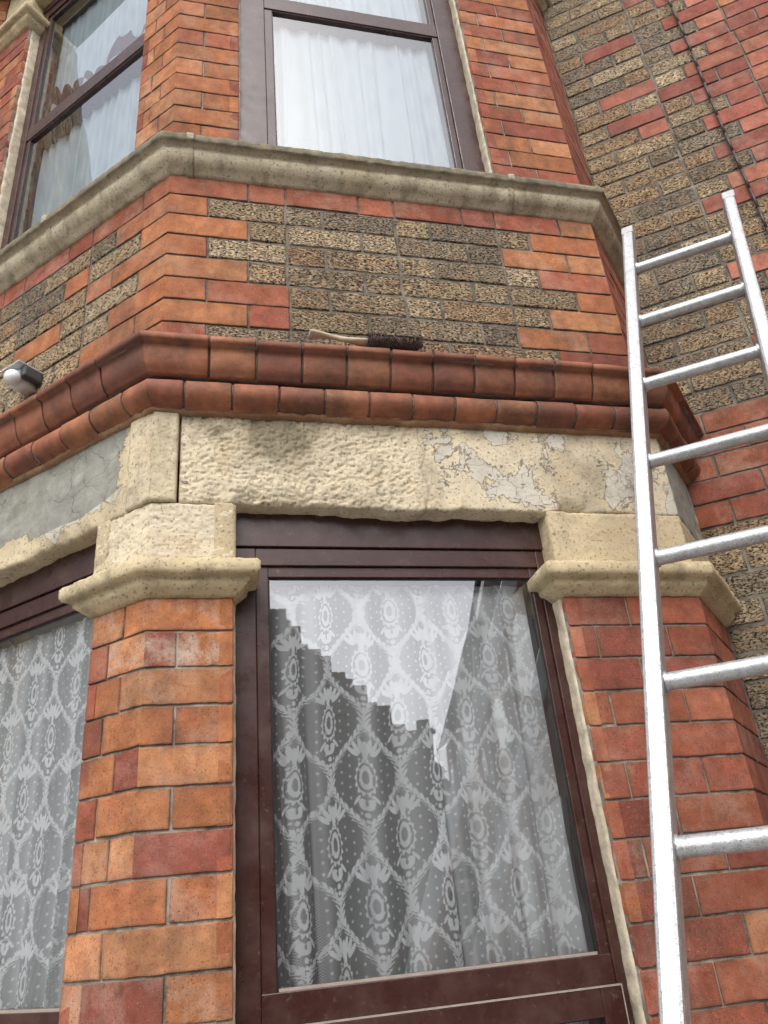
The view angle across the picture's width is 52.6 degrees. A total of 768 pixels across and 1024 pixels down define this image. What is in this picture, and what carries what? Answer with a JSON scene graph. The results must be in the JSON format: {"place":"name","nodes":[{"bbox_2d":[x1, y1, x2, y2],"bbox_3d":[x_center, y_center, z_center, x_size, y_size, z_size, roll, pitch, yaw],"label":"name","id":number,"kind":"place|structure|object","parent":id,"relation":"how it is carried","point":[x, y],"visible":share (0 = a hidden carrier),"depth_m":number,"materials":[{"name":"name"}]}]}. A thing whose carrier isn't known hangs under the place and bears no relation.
{"place":"outdoors","nodes":[
{"label":"outdoors","id":0,"kind":"place"},
{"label":"pavement","id":1,"kind":"structure","parent":0,"visible":0},
{"bbox_2d":[0,0,767,1023],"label":"red brickwork","id":2,"kind":"object","parent":1,"relation":"on","point":[184,58],"visible":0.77,"depth_m":1.89,"materials":[{"name":"brick"}]},
{"bbox_2d":[0,0,741,627],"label":"stone dressings","id":3,"kind":"structure","parent":2,"relation":"attached to","point":[134,510],"depth_m":2.00,"materials":[{"name":"beige stone"}]},
{"bbox_2d":[0,0,634,1023],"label":"window frames","id":4,"kind":"structure","parent":3,"relation":"attached to","point":[302,546],"depth_m":1.87,"materials":[{"name":"brown wood"}]},
{"bbox_2d":[0,617,93,1008],"bbox_3d":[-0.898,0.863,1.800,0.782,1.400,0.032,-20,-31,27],"label":"lace curtain","id":5,"kind":"object","parent":4,"relation":"hanging from","point":[15,889],"visible":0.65,"depth_m":1.83,"materials":[{"name":"fabric"}]},
{"bbox_2d":[31,0,147,226],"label":"net curtain","id":6,"kind":"object","parent":4,"relation":"hanging from","point":[93,146],"visible":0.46,"depth_m":3.09,"materials":[{"name":"fabric"}]},
{"bbox_2d":[43,23,145,116],"bbox_3d":[-1.160,-1.816,3.158,0.750,0.203,0.012,-20,-31,27],"label":"curtain","id":7,"kind":"object","parent":4,"relation":"attached to","point":[120,44],"visible":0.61,"depth_m":3.17,"materials":[{"name":"fabric"}]},
{"bbox_2d":[0,0,603,1023],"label":"window gaskets","id":8,"kind":"object","parent":4,"relation":"attached to","point":[68,16],"depth_m":1.96,"materials":[{"name":"black rubber"}]},
{"bbox_2d":[0,951,629,1023],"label":"glazing beads","id":9,"kind":"object","parent":4,"relation":"attached to","point":[57,1009],"visible":0.86,"depth_m":1.53},
{"bbox_2d":[0,0,645,1023],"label":"sealant fillets","id":10,"kind":"object","parent":4,"relation":"attached to","point":[564,646],"visible":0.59,"depth_m":1.80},
{"bbox_2d":[273,0,449,167],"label":"net curtain","id":11,"kind":"object","parent":4,"relation":"hanging from","point":[355,97],"visible":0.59,"depth_m":2.86,"materials":[{"name":"fabric"}]},
{"bbox_2d":[270,585,588,1023],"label":"lace curtain","id":12,"kind":"object","parent":4,"relation":"hanging from","point":[543,792],"visible":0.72,"depth_m":1.74,"materials":[{"name":"fabric"}]},
{"bbox_2d":[0,330,702,487],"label":"terracotta string","id":13,"kind":"object","parent":3,"relation":"on","point":[157,353],"visible":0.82,"depth_m":2.02,"materials":[{"name":"brown ceramic"}]},
{"bbox_2d":[309,329,423,351],"bbox_3d":[-0.044,-0.446,2.037,0.303,0.044,0.052,1,-28,-13],"label":"masonry brush","id":14,"kind":"object","parent":13,"relation":"on","point":[401,342],"visible":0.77,"depth_m":2.03,"materials":[{"name":"brown wood"}]},
{"bbox_2d":[0,0,767,759],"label":"yellow brickwork","id":15,"kind":"object","parent":1,"relation":"on","point":[350,322],"visible":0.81,"depth_m":2.42,"materials":[{"name":"brick"}]},
{"bbox_2d":[0,360,42,395],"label":"security light","id":16,"kind":"object","parent":15,"relation":"attached to","point":[22,377],"visible":1,"depth_m":2.26,"materials":[{"name":"white plastic"}]},
{"bbox_2d":[0,0,767,768],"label":"sooty mortar backing","id":17,"kind":"object","parent":1,"relation":"on","point":[516,326],"visible":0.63,"depth_m":2.41,"materials":[{"name":"grey concrete"}]},
{"bbox_2d":[667,0,767,234],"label":"wall cable","id":18,"kind":"object","parent":17,"relation":"attached to","point":[721,125],"depth_m":2.97,"materials":[{"name":"black rubber"}]},
{"bbox_2d":[0,0,767,1023],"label":"mortar backing","id":19,"kind":"object","parent":1,"relation":"on","point":[620,882],"visible":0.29,"depth_m":1.63,"materials":[{"name":"grey concrete"}]},
{"bbox_2d":[270,588,584,1023],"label":"room shell","id":20,"kind":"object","parent":1,"relation":"on","point":[350,825],"depth_m":4.38,"materials":[{"name":"paint"}]},
{"bbox_2d":[621,189,767,1023],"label":"ladder","id":21,"kind":"object","parent":1,"relation":"on","point":[671,849],"visible":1,"depth_m":1.44,"materials":[{"name":"metal"}]}
]}

